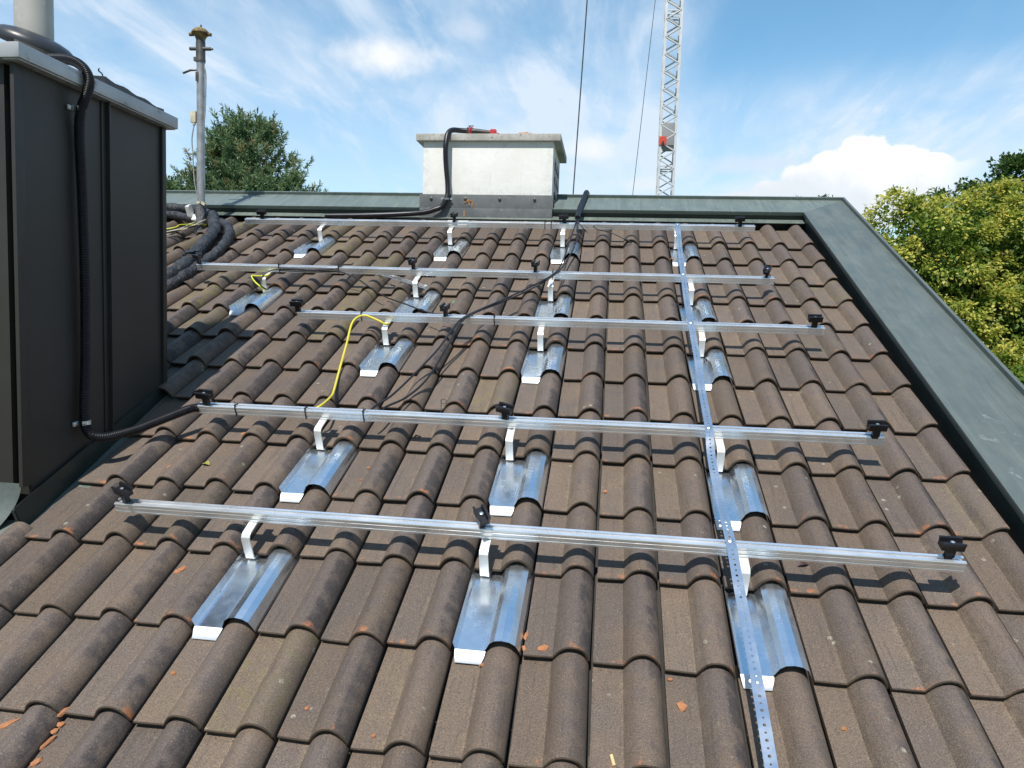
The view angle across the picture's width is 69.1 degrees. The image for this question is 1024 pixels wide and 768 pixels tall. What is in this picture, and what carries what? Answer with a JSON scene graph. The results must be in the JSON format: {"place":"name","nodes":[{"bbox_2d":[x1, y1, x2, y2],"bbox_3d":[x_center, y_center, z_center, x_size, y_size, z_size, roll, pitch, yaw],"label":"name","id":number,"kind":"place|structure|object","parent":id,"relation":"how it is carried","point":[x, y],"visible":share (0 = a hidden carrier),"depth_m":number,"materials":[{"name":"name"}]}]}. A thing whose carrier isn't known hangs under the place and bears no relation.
{"place":"outdoors","nodes":[
{"label":"outdoors","id":0,"kind":"place"},
{"bbox_2d":[0,0,1023,320],"label":"sky","id":1,"kind":"structure","parent":0,"point":[854,100],"materials":[{"name":"blue"}]},
{"bbox_2d":[573,0,683,194],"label":"crane tower","id":2,"kind":"structure","parent":0,"point":[667,136],"depth_m":30.91,"materials":[{"name":"white metal"}]},
{"label":"ground","id":3,"kind":"structure","parent":0,"visible":0},
{"bbox_2d":[166,173,196,189],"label":"distant tree","id":4,"kind":"object","parent":3,"relation":"on","point":[168,186],"visible":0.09,"depth_m":43.95,"materials":[{"name":"green plant"}]},
{"bbox_2d":[166,102,327,191],"bbox_3d":[-8.936,-2.420,25.333,5.937,14.078,6.026,2,5,7],"label":"pine tree","id":5,"kind":"object","parent":3,"relation":"on","point":[234,159],"visible":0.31,"depth_m":24.18,"materials":[{"name":"green plant"}]},
{"bbox_2d":[0,0,1023,767],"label":"house","id":6,"kind":"structure","parent":3,"relation":"on","point":[354,624],"depth_m":2.86,"materials":[{"name":"tile"}]},
{"bbox_2d":[0,718,19,728],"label":"tile chip","id":7,"kind":"object","parent":6,"relation":"on","point":[6,724],"visible":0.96,"depth_m":2.08,"materials":[{"name":"ceramic"}]},
{"bbox_2d":[30,756,42,766],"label":"tile chip","id":8,"kind":"object","parent":6,"relation":"on","point":[35,762],"visible":1,"depth_m":1.97,"materials":[{"name":"ceramic"}]},
{"bbox_2d":[39,735,56,749],"bbox_3d":[-1.267,0.976,2.026,0.014,0.012,0.050,13,32,24],"label":"tile chip","id":9,"kind":"object","parent":6,"relation":"on","point":[47,742],"visible":1,"depth_m":2.02,"materials":[{"name":"ceramic"}]},
{"bbox_2d":[51,728,58,734],"bbox_3d":[-1.267,0.961,2.059,0.020,0.011,0.017,-26,37,-37],"label":"tile chip","id":10,"kind":"object","parent":6,"relation":"on","point":[54,731],"visible":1,"depth_m":2.06,"materials":[{"name":"ceramic"}]},
{"bbox_2d":[57,721,65,727],"bbox_3d":[-1.262,0.952,2.078,0.022,0.010,0.019,-6,30,-8],"label":"tile chip","id":11,"kind":"object","parent":6,"relation":"on","point":[61,724],"visible":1,"depth_m":2.08,"materials":[{"name":"ceramic"}]},
{"bbox_2d":[57,707,69,716],"bbox_3d":[-1.267,0.923,2.096,0.015,0.010,0.040,15,33,27],"label":"tile chip","id":12,"kind":"object","parent":6,"relation":"on","point":[62,713],"visible":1,"depth_m":2.09,"materials":[{"name":"ceramic"}]},
{"bbox_2d":[67,104,86,111],"bbox_3d":[-1.748,-1.113,3.000,0.045,0.018,0.079,2,12,7],"label":"pipe clip","id":13,"kind":"object","parent":6,"relation":"attached to","point":[70,107],"visible":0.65,"depth_m":2.97,"materials":[{"name":"silver metal"}]},
{"bbox_2d":[72,419,90,426],"bbox_3d":[-1.789,0.162,3.105,0.045,0.018,0.079,2,12,7],"label":"pipe clip","id":14,"kind":"object","parent":6,"relation":"attached to","point":[76,423],"visible":0.85,"depth_m":3.09,"materials":[{"name":"silver metal"}]},
{"bbox_2d":[46,53,200,441],"bbox_3d":[-1.665,-0.546,3.130,0.656,1.579,0.143,0,5,-19],"label":"corrugated hose","id":15,"kind":"object","parent":6,"relation":"attached to","point":[83,103],"visible":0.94,"depth_m":3.06,"materials":[{"name":"black plastic"}]},
{"bbox_2d":[93,68,163,110],"bbox_3d":[-2.035,-1.339,3.408,0.675,0.079,0.420,2,5,7],"label":"rubber sheet","id":16,"kind":"object","parent":6,"relation":"on","point":[104,79],"visible":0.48,"depth_m":3.25,"materials":[{"name":"rubber"}]},
{"bbox_2d":[166,210,193,222],"bbox_3d":[-3.076,-1.394,6.201,1.074,0.084,0.227,2,29,7],"label":"wrapped pipe","id":17,"kind":"object","parent":6,"relation":"on","point":[177,215],"visible":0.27,"depth_m":6.16,"materials":[{"name":"black fabric"}]},
{"bbox_2d":[174,566,186,573],"bbox_3d":[-1.164,0.651,2.602,0.018,0.011,0.048,21,36,34],"label":"tile chip","id":18,"kind":"object","parent":6,"relation":"on","point":[181,569],"visible":1,"depth_m":2.60,"materials":[{"name":"ceramic"}]},
{"bbox_2d":[167,204,206,235],"bbox_3d":[-2.665,-1.260,5.819,0.398,0.154,0.610,2,29,7],"label":"wire tangle","id":19,"kind":"object","parent":6,"relation":"on","point":[190,212],"visible":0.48,"depth_m":5.94,"materials":[{"name":"metal"}]},
{"bbox_2d":[166,202,208,213],"bbox_3d":[-3.035,-1.474,6.311,1.124,0.110,0.243,2,29,7],"label":"wrapped pipe","id":20,"kind":"object","parent":6,"relation":"on","point":[170,206],"visible":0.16,"depth_m":6.28,"materials":[{"name":"black fabric"}]},
{"bbox_2d":[167,210,221,278],"bbox_3d":[-2.387,-0.932,5.322,0.487,0.141,1.837,2,29,7],"label":"wrapped pipe","id":21,"kind":"object","parent":6,"relation":"on","point":[206,241],"visible":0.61,"depth_m":5.39,"materials":[{"name":"black fabric"}]},
{"bbox_2d":[182,249,198,255],"bbox_3d":[-2.219,-0.896,5.136,0.104,0.088,0.060,0,5,-19],"label":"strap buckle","id":22,"kind":"object","parent":21,"relation":"attached to","point":[193,251],"visible":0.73,"depth_m":5.12,"materials":[{"name":"black plastic"}]},
{"bbox_2d":[182,25,212,233],"bbox_3d":[-2.502,-1.978,5.970,0.224,1.753,0.156,4,5,21],"label":"aerial pole","id":23,"kind":"object","parent":6,"relation":"on","point":[201,34],"visible":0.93,"depth_m":5.94,"materials":[{"name":"metal"}]},
{"bbox_2d":[167,218,234,291],"bbox_3d":[-2.294,-0.899,5.287,0.397,0.098,1.688,2,29,7],"label":"wrapped pipe","id":24,"kind":"object","parent":6,"relation":"on","point":[212,255],"visible":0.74,"depth_m":5.22,"materials":[{"name":"black fabric"}]},
{"bbox_2d":[191,546,299,640],"bbox_3d":[-0.886,0.677,2.498,0.208,0.090,0.436,2,29,7],"label":"metal roof tile","id":25,"kind":"object","parent":6,"relation":"on","point":[248,594],"visible":0.92,"depth_m":2.47,"materials":[{"name":"silver metal"}]},
{"bbox_2d":[241,522,257,558],"bbox_3d":[-0.919,0.542,2.682,0.042,0.130,0.145,2,29,7],"label":"roof hook","id":26,"kind":"object","parent":6,"relation":"attached to","point":[245,538],"visible":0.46,"depth_m":2.62,"materials":[{"name":"silver metal"}]},
{"bbox_2d":[114,498,966,572],"bbox_3d":[-0.007,0.507,2.541,2.902,0.040,0.037,3,29,7],"label":"mounting rail","id":27,"kind":"object","parent":26,"relation":"on","point":[851,556],"visible":1,"depth_m":2.51,"materials":[{"name":"metal"}]},
{"bbox_2d":[110,481,133,502],"bbox_3d":[-1.409,0.403,2.699,0.068,0.072,0.043,15,33,28],"label":"panel clamp","id":28,"kind":"object","parent":27,"relation":"on","point":[123,491],"visible":1,"depth_m":2.68,"materials":[{"name":"metal"}]},
{"bbox_2d":[472,504,490,527],"bbox_3d":[-0.104,0.461,2.531,0.043,0.072,0.068,-12,40,-19],"label":"panel clamp","id":29,"kind":"object","parent":27,"relation":"attached to","point":[482,515],"visible":1,"depth_m":2.51,"materials":[{"name":"metal"}]},
{"bbox_2d":[938,535,967,559],"bbox_3d":[1.385,0.521,2.347,0.068,0.072,0.043,2,29,7],"label":"panel clamp","id":30,"kind":"object","parent":27,"relation":"on","point":[950,546],"visible":1,"depth_m":2.34,"materials":[{"name":"metal"}]},
{"bbox_2d":[229,285,284,315],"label":"metal roof tile","id":31,"kind":"object","parent":6,"relation":"on","point":[261,300],"visible":0.94,"depth_m":4.68,"materials":[{"name":"silver metal"}]},
{"bbox_2d":[261,272,271,292],"bbox_3d":[-1.597,-0.675,4.894,0.042,0.130,0.145,3,29,7],"label":"roof hook","id":32,"kind":"object","parent":6,"relation":"attached to","point":[263,282],"visible":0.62,"depth_m":4.83,"materials":[{"name":"metal"}]},
{"bbox_2d":[251,273,269,290],"bbox_3d":[-1.657,-0.665,4.851,0.164,0.120,0.066,4,5,24],"label":"earth wire","id":33,"kind":"object","parent":32,"relation":"attached to","point":[259,276],"visible":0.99,"depth_m":4.83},
{"bbox_2d":[293,235,337,257],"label":"metal roof tile","id":34,"kind":"object","parent":6,"relation":"on","point":[324,245],"visible":0.92,"depth_m":5.57,"materials":[{"name":"silver metal"}]},
{"bbox_2d":[279,439,360,502],"bbox_3d":[-0.797,0.341,3.094,0.208,0.090,0.436,2,29,8],"label":"metal roof tile","id":35,"kind":"object","parent":6,"relation":"on","point":[327,468],"visible":0.92,"depth_m":3.06,"materials":[{"name":"silver metal"}]},
{"bbox_2d":[314,419,326,449],"bbox_3d":[-0.822,0.207,3.277,0.042,0.130,0.145,3,30,8],"label":"roof hook","id":36,"kind":"object","parent":6,"relation":"attached to","point":[317,433],"visible":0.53,"depth_m":3.22,"materials":[{"name":"metal"}]},
{"bbox_2d":[317,225,324,240],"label":"roof hook","id":37,"kind":"object","parent":6,"relation":"attached to","point":[319,230],"visible":0.72,"depth_m":5.73,"materials":[{"name":"metal"}]},
{"bbox_2d":[382,321,390,344],"bbox_3d":[-0.688,-0.297,4.172,0.042,0.130,0.145,2,29,6],"label":"roof hook","id":38,"kind":"object","parent":6,"relation":"attached to","point":[385,335],"visible":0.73,"depth_m":4.11,"materials":[{"name":"metal"}]},
{"bbox_2d":[359,336,417,376],"bbox_3d":[-0.662,-0.163,3.988,0.208,0.090,0.436,2,29,7],"label":"metal roof tile","id":39,"kind":"object","parent":6,"relation":"on","point":[399,353],"visible":0.95,"depth_m":3.96,"materials":[{"name":"silver metal"}]},
{"bbox_2d":[324,127,466,217],"bbox_3d":[-0.901,-1.733,6.079,1.262,0.777,0.161,2,5,-3],"label":"smooth hose","id":40,"kind":"object","parent":6,"relation":"hanging from","point":[443,204],"visible":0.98,"depth_m":6.06,"materials":[{"name":"black rubber"}]},
{"bbox_2d":[412,276,420,297],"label":"roof hook","id":41,"kind":"object","parent":6,"relation":"attached to","point":[414,286],"visible":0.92,"depth_m":4.71,"materials":[{"name":"metal"}]},
{"bbox_2d":[383,275,428,289],"bbox_3d":[-0.730,-0.681,4.822,0.497,0.141,0.031,5,6,36],"label":"clear tube","id":42,"kind":"object","parent":41,"relation":"attached to","point":[420,285],"visible":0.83,"depth_m":4.77,"materials":[{"name":"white plastic"}]},
{"bbox_2d":[196,263,774,284],"bbox_3d":[-0.257,-0.705,4.723,3.709,0.040,0.035,3,29,7],"label":"mounting rail","id":43,"kind":"object","parent":41,"relation":"attached to","point":[693,278],"visible":1,"depth_m":4.69,"materials":[{"name":"metal"}]},
{"bbox_2d":[191,253,202,263],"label":"panel clamp","id":44,"kind":"object","parent":43,"relation":"on","point":[198,257],"visible":1,"depth_m":4.92,"materials":[{"name":"metal"}]},
{"bbox_2d":[260,263,352,289],"bbox_3d":[-1.349,-0.743,4.920,0.527,0.134,0.380,2,29,7],"label":"thin cable","id":45,"kind":"object","parent":43,"relation":"attached to","point":[300,269],"visible":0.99,"depth_m":4.83,"materials":[{"name":"black rubber"}]},
{"bbox_2d":[280,269,439,313],"bbox_3d":[-0.939,-0.545,4.508,1.260,0.070,0.676,2,29,7],"label":"thin cable","id":46,"kind":"object","parent":43,"relation":"attached to","point":[363,283],"visible":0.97,"depth_m":4.70,"materials":[{"name":"black plastic"}]},
{"bbox_2d":[407,257,417,268],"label":"panel clamp","id":47,"kind":"object","parent":43,"relation":"on","point":[411,261],"visible":1,"depth_m":4.73,"materials":[{"name":"metal"}]},
{"bbox_2d":[370,219,577,409],"bbox_3d":[-0.066,-0.539,4.413,0.762,0.078,2.785,2,29,7],"label":"power cable","id":48,"kind":"object","parent":43,"relation":"on","point":[414,373],"visible":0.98,"depth_m":3.95,"materials":[{"name":"black plastic"}]},
{"bbox_2d":[531,260,540,271],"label":"panel clamp","id":49,"kind":"object","parent":43,"relation":"on","point":[534,264],"visible":1,"depth_m":4.64,"materials":[{"name":"metal"}]},
{"bbox_2d":[763,264,772,277],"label":"panel clamp","id":50,"kind":"object","parent":43,"relation":"on","point":[766,271],"visible":1,"depth_m":4.45,"materials":[{"name":"metal"}]},
{"bbox_2d":[395,289,443,313],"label":"metal roof tile","id":51,"kind":"object","parent":6,"relation":"on","point":[430,300],"visible":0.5,"depth_m":4.59,"materials":[{"name":"silver metal"}]},
{"bbox_2d":[447,227,453,244],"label":"roof hook","id":52,"kind":"object","parent":6,"relation":"attached to","point":[449,232],"visible":0.93,"depth_m":5.60,"materials":[{"name":"metal"}]},
{"bbox_2d":[245,218,754,231],"bbox_3d":[-0.170,-1.205,5.612,3.883,0.044,0.042,2,29,7],"label":"mounting rail","id":53,"kind":"object","parent":52,"relation":"attached to","point":[511,224],"visible":1,"depth_m":5.59,"materials":[{"name":"metal"}]},
{"bbox_2d":[256,210,266,218],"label":"panel clamp","id":54,"kind":"object","parent":53,"relation":"on","point":[261,213],"visible":1,"depth_m":5.79,"materials":[{"name":"metal"}]},
{"bbox_2d":[450,212,457,222],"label":"panel clamp","id":55,"kind":"object","parent":53,"relation":"attached to","point":[453,215],"visible":1,"depth_m":5.60,"materials":[{"name":"metal"}]},
{"bbox_2d":[559,214,568,223],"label":"panel clamp","id":56,"kind":"object","parent":53,"relation":"on","point":[563,217],"visible":1,"depth_m":5.50,"materials":[{"name":"metal"}]},
{"bbox_2d":[676,223,778,767],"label":"perforated strap","id":57,"kind":"object","parent":53,"relation":"attached to","point":[761,721],"visible":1,"depth_m":2.37,"materials":[{"name":"metal"}]},
{"bbox_2d":[197,402,884,445],"bbox_3d":[0.044,0.164,3.153,2.906,0.040,0.037,2,29,7],"label":"mounting rail","id":58,"kind":"object","parent":57,"relation":"attached to","point":[723,432],"visible":1,"depth_m":3.13,"materials":[{"name":"metal"}]},
{"bbox_2d":[194,388,213,404],"bbox_3d":[-1.364,0.064,3.302,0.068,0.072,0.043,6,30,13],"label":"panel clamp","id":59,"kind":"object","parent":58,"relation":"on","point":[205,395],"visible":1,"depth_m":3.29,"materials":[{"name":"metal"}]},
{"bbox_2d":[495,401,513,419],"bbox_3d":[-0.030,0.121,3.134,0.068,0.072,0.043,14,33,26],"label":"panel clamp","id":60,"kind":"object","parent":58,"relation":"on","point":[505,410],"visible":1,"depth_m":3.12,"materials":[{"name":"metal"}]},
{"bbox_2d":[866,420,888,438],"bbox_3d":[1.444,0.184,2.948,0.068,0.072,0.043,2,29,6],"label":"panel clamp","id":61,"kind":"object","parent":58,"relation":"on","point":[876,427],"visible":1,"depth_m":2.94,"materials":[{"name":"metal"}]},
{"bbox_2d":[297,310,824,334],"bbox_3d":[0.205,-0.338,4.043,2.858,0.040,0.035,2,29,7],"label":"mounting rail","id":62,"kind":"object","parent":57,"relation":"attached to","point":[595,323],"visible":1,"depth_m":4.02,"materials":[{"name":"metal"}]},
{"bbox_2d":[289,299,303,312],"bbox_3d":[-1.212,-0.438,4.194,0.068,0.072,0.043,2,29,7],"label":"panel clamp","id":63,"kind":"object","parent":62,"relation":"on","point":[297,304],"visible":1,"depth_m":4.18,"materials":[{"name":"metal"}]},
{"bbox_2d":[317,314,389,406],"bbox_3d":[-0.837,-0.106,3.713,0.196,0.098,0.975,2,29,7],"label":"earth wire","id":64,"kind":"object","parent":62,"relation":"hanging from","point":[339,369],"visible":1,"depth_m":3.89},
{"bbox_2d":[439,302,450,316],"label":"panel clamp","id":65,"kind":"object","parent":62,"relation":"attached to","point":[444,307],"visible":1,"depth_m":4.07,"materials":[{"name":"metal"}]},
{"bbox_2d":[807,314,823,327],"bbox_3d":[1.566,-0.320,3.844,0.068,0.072,0.043,2,29,7],"label":"panel clamp","id":66,"kind":"object","parent":62,"relation":"on","point":[815,319],"visible":1,"depth_m":3.83,"materials":[{"name":"metal"}]},
{"bbox_2d":[735,216,744,226],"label":"panel clamp","id":67,"kind":"object","parent":53,"relation":"on","point":[739,219],"visible":1,"depth_m":5.34,"materials":[{"name":"metal"}]},
{"bbox_2d":[433,238,471,260],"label":"metal roof tile","id":68,"kind":"object","parent":6,"relation":"on","point":[461,246],"visible":0.98,"depth_m":5.45,"materials":[{"name":"silver metal"}]},
{"bbox_2d":[382,219,578,409],"bbox_3d":[-0.030,-0.532,4.416,0.728,0.096,2.780,2,29,7],"label":"power cable","id":69,"kind":"object","parent":6,"relation":"attached to","point":[427,378],"visible":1,"depth_m":4.03,"materials":[{"name":"black plastic"}]},
{"bbox_2d":[467,125,498,133],"bbox_3d":[-0.240,-2.080,6.095,0.262,0.081,0.071,2,5,5],"label":"angle grinder","id":70,"kind":"object","parent":6,"relation":"on","point":[471,130],"visible":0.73,"depth_m":6.09,"materials":[{"name":"red plastic"}]},
{"bbox_2d":[479,538,490,575],"bbox_3d":[-0.080,0.578,2.576,0.042,0.130,0.145,3,30,8],"label":"roof hook","id":71,"kind":"object","parent":6,"relation":"attached to","point":[483,557],"visible":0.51,"depth_m":2.52,"materials":[{"name":"metal"}]},
{"bbox_2d":[452,560,534,664],"bbox_3d":[-0.053,0.713,2.393,0.208,0.090,0.436,3,29,7],"label":"metal roof tile","id":72,"kind":"object","parent":6,"relation":"on","point":[495,607],"visible":0.92,"depth_m":2.37,"materials":[{"name":"silver metal"}]},
{"bbox_2d":[505,428,514,459],"bbox_3d":[0.003,0.242,3.174,0.042,0.130,0.145,2,29,7],"label":"roof hook","id":73,"kind":"object","parent":6,"relation":"attached to","point":[509,442],"visible":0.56,"depth_m":3.11,"materials":[{"name":"metal"}]},
{"bbox_2d":[14,239,1014,761],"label":"tile crumbs","id":74,"kind":"object","parent":6,"relation":"on","point":[552,713],"visible":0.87,"depth_m":2.98,"materials":[{"name":"ceramic"}]},
{"bbox_2d":[13,235,1022,767],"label":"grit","id":75,"kind":"object","parent":6,"relation":"on","point":[551,515],"visible":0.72,"depth_m":2.79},
{"bbox_2d":[488,449,550,515],"bbox_3d":[0.036,0.376,2.989,0.208,0.090,0.436,2,29,8],"label":"metal roof tile","id":76,"kind":"object","parent":6,"relation":"on","point":[527,476],"visible":0.94,"depth_m":2.96,"materials":[{"name":"silver metal"}]},
{"bbox_2d":[537,326,544,350],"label":"roof hook","id":77,"kind":"object","parent":6,"relation":"attached to","point":[540,338],"visible":0.86,"depth_m":4.00,"materials":[{"name":"metal"}]},
{"bbox_2d":[537,644,548,650],"bbox_3d":[0.094,0.798,2.249,0.038,0.012,0.024,-6,29,-8],"label":"tile chip","id":78,"kind":"object","parent":6,"relation":"on","point":[544,647],"visible":1,"depth_m":2.25,"materials":[{"name":"ceramic"}]},
{"bbox_2d":[520,342,566,383],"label":"metal roof tile","id":79,"kind":"object","parent":6,"relation":"on","point":[537,363],"visible":0.95,"depth_m":3.86,"materials":[{"name":"silver metal"}]},
{"bbox_2d":[548,279,553,300],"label":"roof hook","id":80,"kind":"object","parent":6,"relation":"attached to","point":[550,289],"visible":0.92,"depth_m":4.60,"materials":[{"name":"metal"}]},
{"bbox_2d":[535,292,573,317],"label":"metal roof tile","id":81,"kind":"object","parent":6,"relation":"on","point":[563,302],"visible":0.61,"depth_m":4.49,"materials":[{"name":"silver metal"}]},
{"bbox_2d":[560,229,565,246],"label":"roof hook","id":82,"kind":"object","parent":6,"relation":"attached to","point":[562,239],"visible":0.97,"depth_m":5.50,"materials":[{"name":"metal"}]},
{"bbox_2d":[550,240,581,263],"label":"metal roof tile","id":83,"kind":"object","parent":6,"relation":"on","point":[557,254],"visible":0.83,"depth_m":5.35,"materials":[{"name":"silver metal"}]},
{"bbox_2d":[575,190,589,220],"bbox_3d":[0.587,-1.450,6.104,0.054,0.363,1.114,3,5,10],"label":"ridge hose","id":84,"kind":"object","parent":6,"relation":"on","point":[581,204],"visible":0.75,"depth_m":5.90,"materials":[{"name":"black rubber"}]},
{"bbox_2d":[579,223,631,242],"bbox_3d":[0.680,-1.104,5.450,0.417,0.153,0.057,4,5,21],"label":"cable lead","id":85,"kind":"object","parent":6,"relation":"on","point":[627,240],"visible":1,"depth_m":5.45,"materials":[{"name":"black rubber"}]},
{"bbox_2d":[610,754,615,766],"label":"cigarette end","id":86,"kind":"object","parent":6,"relation":"on","point":[612,760],"visible":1,"depth_m":1.92,"materials":[{"name":"paper"}]},
{"bbox_2d":[673,231,678,248],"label":"roof hook","id":87,"kind":"object","parent":6,"relation":"attached to","point":[675,242],"visible":0.32,"depth_m":5.40,"materials":[{"name":"metal"}]},
{"bbox_2d":[677,701,686,711],"bbox_3d":[0.475,0.899,2.074,0.029,0.011,0.032,-3,29,-3],"label":"tile chip","id":88,"kind":"object","parent":6,"relation":"on","point":[681,706],"visible":1,"depth_m":2.07,"materials":[{"name":"ceramic"}]},
{"bbox_2d":[669,242,701,265],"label":"metal roof tile","id":89,"kind":"object","parent":6,"relation":"on","point":[689,249],"visible":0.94,"depth_m":5.25,"materials":[{"name":"silver metal"}]},
{"bbox_2d":[688,283,693,304],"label":"roof hook","id":90,"kind":"object","parent":6,"relation":"attached to","point":[691,290],"visible":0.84,"depth_m":4.49,"materials":[{"name":"metal"}]},
{"bbox_2d":[677,297,716,321],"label":"metal roof tile","id":91,"kind":"object","parent":6,"relation":"on","point":[701,308],"visible":0.55,"depth_m":4.38,"materials":[{"name":"silver metal"}]},
{"bbox_2d":[698,331,704,356],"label":"roof hook","id":92,"kind":"object","parent":6,"relation":"attached to","point":[701,341],"visible":0.8,"depth_m":3.90,"materials":[{"name":"metal"}]},
{"bbox_2d":[685,347,733,390],"bbox_3d":[1.002,-0.092,3.779,0.208,0.090,0.436,2,29,7],"label":"metal roof tile","id":93,"kind":"object","parent":6,"relation":"on","point":[714,363],"visible":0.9,"depth_m":3.75,"materials":[{"name":"silver metal"}]},
{"bbox_2d":[715,438,724,471],"bbox_3d":[0.855,0.278,3.066,0.042,0.130,0.145,2,29,6],"label":"roof hook","id":94,"kind":"object","parent":6,"relation":"attached to","point":[720,446],"visible":0.59,"depth_m":3.00,"materials":[{"name":"metal"}]},
{"bbox_2d":[703,460,770,530],"bbox_3d":[0.869,0.412,2.884,0.208,0.090,0.436,2,29,8],"label":"metal roof tile","id":95,"kind":"object","parent":6,"relation":"on","point":[742,492],"visible":0.87,"depth_m":2.85,"materials":[{"name":"silver metal"}]},
{"bbox_2d":[738,557,749,595],"bbox_3d":[0.766,0.614,2.470,0.042,0.130,0.145,2,29,7],"label":"roof hook","id":96,"kind":"object","parent":6,"relation":"attached to","point":[745,565],"visible":0.23,"depth_m":2.40,"materials":[{"name":"metal"}]},
{"bbox_2d":[722,577,811,690],"bbox_3d":[0.780,0.747,2.288,0.208,0.090,0.436,2,29,8],"label":"metal roof tile","id":97,"kind":"object","parent":6,"relation":"on","point":[779,646],"visible":0.88,"depth_m":2.26,"materials":[{"name":"silver metal"}]},
{"bbox_2d":[797,561,808,565],"bbox_3d":[0.998,0.614,2.540,0.050,0.015,0.022,-11,31,-16],"label":"dry leaf","id":98,"kind":"object","parent":6,"relation":"on","point":[801,563],"visible":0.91,"depth_m":2.54,"materials":[{"name":"brown plant"}]},
{"bbox_2d":[862,175,1023,376],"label":"lime tree","id":99,"kind":"object","parent":3,"relation":"on","point":[966,278],"visible":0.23,"depth_m":11.64,"materials":[{"name":"green plant"}]},
{"bbox_2d":[914,149,1023,268],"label":"dark green tree","id":100,"kind":"object","parent":3,"relation":"on","point":[1008,165],"visible":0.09,"depth_m":17.14,"materials":[{"name":"green plant"}]},
{"bbox_2d":[986,338,1023,384],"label":"lime tree","id":101,"kind":"object","parent":3,"relation":"on","point":[1018,366],"visible":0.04,"depth_m":10.44,"materials":[{"name":"green plant"}]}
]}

